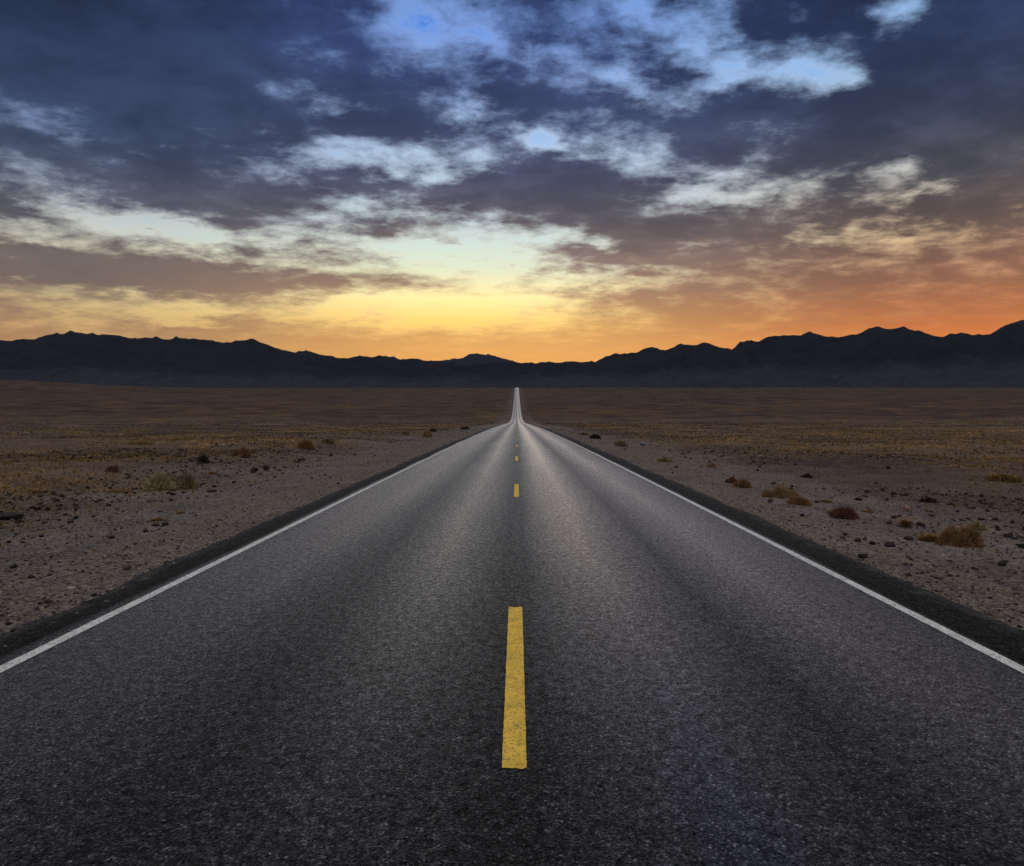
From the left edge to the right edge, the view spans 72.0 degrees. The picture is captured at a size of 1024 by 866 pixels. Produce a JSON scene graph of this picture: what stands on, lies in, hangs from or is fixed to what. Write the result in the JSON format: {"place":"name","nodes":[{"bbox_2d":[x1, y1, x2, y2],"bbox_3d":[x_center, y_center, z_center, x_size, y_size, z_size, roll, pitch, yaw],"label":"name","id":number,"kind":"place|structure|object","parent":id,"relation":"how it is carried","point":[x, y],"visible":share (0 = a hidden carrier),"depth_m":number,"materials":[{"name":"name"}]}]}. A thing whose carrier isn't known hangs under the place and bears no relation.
{"place":"outdoors","nodes":[
{"label":"outdoors","id":0,"kind":"place"},
{"bbox_2d":[0,331,465,387],"bbox_3d":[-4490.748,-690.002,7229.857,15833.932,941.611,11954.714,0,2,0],"label":"mountain range","id":1,"kind":"structure","parent":0,"point":[93,358],"depth_m":7839.32,"materials":[{"name":"grey stone"}]},
{"bbox_2d":[437,353,517,364],"bbox_3d":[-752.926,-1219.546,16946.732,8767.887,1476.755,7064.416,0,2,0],"label":"mountain range","id":2,"kind":"structure","parent":0,"point":[474,358],"depth_m":17332.10,"materials":[{"name":"grey stone"}]},
{"bbox_2d":[0,388,1023,865],"bbox_3d":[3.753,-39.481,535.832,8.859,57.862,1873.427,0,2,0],"label":"road","id":3,"kind":"structure","parent":0,"point":[516,640],"depth_m":4.57,"materials":[{"name":"grey asphalt"}]},
{"bbox_2d":[0,380,1023,649],"bbox_3d":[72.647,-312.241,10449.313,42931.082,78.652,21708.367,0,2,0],"label":"ground","id":4,"kind":"structure","parent":0,"point":[540,406],"depth_m":34.26,"materials":[{"name":"gravel"}]},
{"bbox_2d":[0,512,23,519],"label":"rock","id":5,"kind":"object","parent":4,"relation":"on","point":[10,515],"visible":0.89,"depth_m":14.07,"materials":[{"name":"grey stone"}]},
{"bbox_2d":[105,465,118,471],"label":"desert shrub","id":6,"kind":"object","parent":4,"relation":"on","point":[112,468],"visible":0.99,"depth_m":21.74,"materials":[{"name":"brown plant"}]},
{"bbox_2d":[101,489,140,492],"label":"grass tuft","id":7,"kind":"object","parent":4,"relation":"on","point":[117,491],"visible":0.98,"depth_m":18.57,"materials":[{"name":"brown plant"}]},
{"bbox_2d":[122,441,154,444],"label":"grass tuft","id":8,"kind":"object","parent":4,"relation":"on","point":[140,443],"visible":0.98,"depth_m":41.28,"materials":[{"name":"brown plant"}]},
{"bbox_2d":[149,517,166,521],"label":"grass tuft","id":9,"kind":"object","parent":4,"relation":"on","point":[157,519],"visible":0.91,"depth_m":12.98,"materials":[{"name":"plant"}]},
{"bbox_2d":[138,470,178,490],"bbox_3d":[-9.701,1.295,19.360,1.187,0.632,1.104,0,2,8],"label":"desert shrub","id":10,"kind":"object","parent":4,"relation":"on","point":[158,482],"visible":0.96,"depth_m":19.19,"materials":[{"name":"beige plant"}]},
{"bbox_2d":[169,469,199,489],"bbox_3d":[-9.188,1.281,19.749,1.222,0.666,0.771,0,2,16],"label":"desert shrub","id":11,"kind":"object","parent":4,"relation":"on","point":[186,481],"visible":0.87,"depth_m":19.62,"materials":[{"name":"brown plant"}]},
{"bbox_2d":[197,454,211,462],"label":"desert shrub","id":12,"kind":"object","parent":4,"relation":"on","point":[202,458],"visible":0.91,"depth_m":26.43,"materials":[{"name":"black plant"}]},
{"bbox_2d":[230,446,252,456],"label":"desert shrub","id":13,"kind":"object","parent":4,"relation":"on","point":[244,452],"visible":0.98,"depth_m":30.27,"materials":[{"name":"brown plant"}]},
{"bbox_2d":[295,438,316,448],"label":"desert shrub","id":14,"kind":"object","parent":4,"relation":"on","point":[306,444],"visible":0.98,"depth_m":38.45,"materials":[{"name":"brown plant"}]},
{"bbox_2d":[320,437,334,442],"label":"desert shrub","id":15,"kind":"object","parent":4,"relation":"on","point":[329,440],"visible":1,"depth_m":45.91,"materials":[{"name":"brown plant"}]},
{"bbox_2d":[422,429,432,437],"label":"desert shrub","id":16,"kind":"object","parent":4,"relation":"on","point":[427,433],"visible":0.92,"depth_m":64.71,"materials":[{"name":"plant"}]},
{"bbox_2d":[0,383,1022,447],"bbox_3d":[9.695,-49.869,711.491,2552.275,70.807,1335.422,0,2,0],"label":"scrub","id":17,"kind":"object","parent":4,"relation":"on","point":[547,406],"visible":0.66,"depth_m":365.24,"materials":[{"name":"brown plant"}]},
{"bbox_2d":[0,420,1023,578],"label":"rubble","id":18,"kind":"object","parent":4,"relation":"on","point":[126,566],"visible":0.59,"depth_m":30.75,"materials":[{"name":"stone"}]},
{"bbox_2d":[0,399,1023,552],"bbox_3d":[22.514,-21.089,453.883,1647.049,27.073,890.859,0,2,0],"label":"dry grass","id":19,"kind":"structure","parent":4,"relation":"on","point":[311,429],"depth_m":42.03,"materials":[{"name":"brown plant"}]},
{"bbox_2d":[589,433,600,438],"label":"desert shrub","id":20,"kind":"object","parent":4,"relation":"on","point":[595,436],"visible":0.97,"depth_m":57.78,"materials":[{"name":"black plant"}]},
{"bbox_2d":[613,440,628,446],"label":"desert shrub","id":21,"kind":"object","parent":4,"relation":"on","point":[621,443],"visible":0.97,"depth_m":43.01,"materials":[{"name":"brown plant"}]},
{"bbox_2d":[655,456,672,461],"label":"desert shrub","id":22,"kind":"object","parent":4,"relation":"on","point":[664,459],"visible":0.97,"depth_m":28.42,"materials":[{"name":"plant"}]},
{"bbox_2d":[705,462,716,467],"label":"desert shrub","id":23,"kind":"object","parent":4,"relation":"on","point":[712,464],"visible":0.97,"depth_m":26.68,"materials":[{"name":"plant"}]},
{"bbox_2d":[725,476,736,482],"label":"desert shrub","id":24,"kind":"object","parent":4,"relation":"on","point":[730,479],"visible":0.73,"depth_m":19.71,"materials":[{"name":"brown plant"}]},
{"bbox_2d":[730,478,752,487],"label":"desert shrub","id":25,"kind":"object","parent":4,"relation":"on","point":[744,483],"visible":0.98,"depth_m":18.51,"materials":[{"name":"brown plant"}]},
{"bbox_2d":[759,483,801,497],"bbox_3d":[6.233,1.328,16.508,1.113,0.401,0.791,0,2,-15],"label":"desert shrub","id":26,"kind":"object","parent":4,"relation":"on","point":[779,491],"visible":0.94,"depth_m":16.36,"materials":[{"name":"plant"}]},
{"bbox_2d":[785,495,812,505],"bbox_3d":[6.173,1.437,15.192,0.614,0.244,0.564,0,2,-7],"label":"desert shrub","id":27,"kind":"object","parent":4,"relation":"on","point":[798,500],"visible":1,"depth_m":15.10,"materials":[{"name":"brown plant"}]},
{"bbox_2d":[800,473,812,477],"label":"desert shrub","id":28,"kind":"object","parent":4,"relation":"on","point":[807,475],"visible":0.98,"depth_m":23.30,"materials":[{"name":"black plant"}]},
{"bbox_2d":[820,499,832,502],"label":"grass tuft","id":29,"kind":"object","parent":4,"relation":"on","point":[828,501],"visible":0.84,"depth_m":15.89,"materials":[{"name":"brown plant"}]},
{"bbox_2d":[827,504,860,519],"bbox_3d":[6.207,1.460,13.175,0.642,0.305,0.561,0,2,13],"label":"desert shrub","id":30,"kind":"object","parent":4,"relation":"on","point":[847,513],"visible":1,"depth_m":13.08,"materials":[{"name":"brown plant"}]},
{"bbox_2d":[860,509,873,512],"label":"grass tuft","id":31,"kind":"object","parent":4,"relation":"on","point":[866,511],"visible":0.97,"depth_m":14.09,"materials":[{"name":"brown plant"}]},
{"bbox_2d":[896,516,913,527],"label":"grass tuft","id":32,"kind":"object","parent":4,"relation":"on","point":[904,523],"visible":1,"depth_m":12.32,"materials":[{"name":"brown plant"}]},
{"bbox_2d":[902,505,909,510],"bbox_3d":[8.338,1.585,14.870,0.142,0.145,0.118,0,2,-8],"label":"rock","id":33,"kind":"object","parent":4,"relation":"on","point":[905,507],"visible":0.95,"depth_m":14.84,"materials":[{"name":"beige stone"}]},
{"bbox_2d":[916,522,925,526],"bbox_3d":[7.279,1.626,12.549,0.157,0.092,0.120,0,2,11],"label":"rock","id":34,"kind":"object","parent":4,"relation":"on","point":[920,524],"visible":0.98,"depth_m":12.52,"materials":[{"name":"grey stone"}]},
{"bbox_2d":[916,531,939,542],"bbox_3d":[6.418,1.594,10.846,0.568,0.162,0.538,1,2,37],"label":"grass tuft","id":35,"kind":"object","parent":4,"relation":"on","point":[932,537],"visible":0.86,"depth_m":10.76,"materials":[{"name":"plant"}]},
{"bbox_2d":[919,496,936,502],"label":"desert shrub","id":36,"kind":"object","parent":4,"relation":"on","point":[928,499],"visible":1,"depth_m":16.73,"materials":[{"name":"black plant"}]},
{"bbox_2d":[936,523,960,544],"bbox_3d":[6.537,1.503,10.512,0.476,0.369,0.381,0,2,-5],"label":"desert shrub","id":37,"kind":"object","parent":4,"relation":"on","point":[946,536],"visible":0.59,"depth_m":10.48,"materials":[{"name":"brown plant"}]},
{"bbox_2d":[947,526,985,547],"bbox_3d":[6.698,1.514,10.429,0.702,0.359,0.447,-1,2,-20],"label":"desert shrub","id":38,"kind":"object","parent":4,"relation":"on","point":[968,537],"visible":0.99,"depth_m":10.35,"materials":[{"name":"brown plant"}]},
{"bbox_2d":[966,519,988,530],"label":"desert shrub","id":39,"kind":"object","parent":4,"relation":"on","point":[976,524],"visible":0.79,"depth_m":12.29,"materials":[{"name":"plant"}]},
{"bbox_2d":[997,560,1006,565],"bbox_3d":[6.324,1.683,9.097,0.131,0.092,0.079,-1,2,-23],"label":"rock","id":40,"kind":"object","parent":4,"relation":"on","point":[1002,563],"visible":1,"depth_m":9.07,"materials":[{"name":"grey stone"}]},
{"bbox_2d":[981,471,1023,482],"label":"grass tuft","id":41,"kind":"object","parent":4,"relation":"on","point":[1008,478],"visible":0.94,"depth_m":22.19,"materials":[{"name":"brown plant"}]},
{"bbox_2d":[0,0,1023,362],"label":"sky","id":42,"kind":"structure","parent":0,"point":[520,181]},
{"bbox_2d":[418,320,1023,387],"bbox_3d":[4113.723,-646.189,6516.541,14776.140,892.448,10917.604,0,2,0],"label":"mountain range","id":43,"kind":"structure","parent":0,"point":[880,357],"depth_m":6627.34,"materials":[{"name":"grey stone"}]}
]}

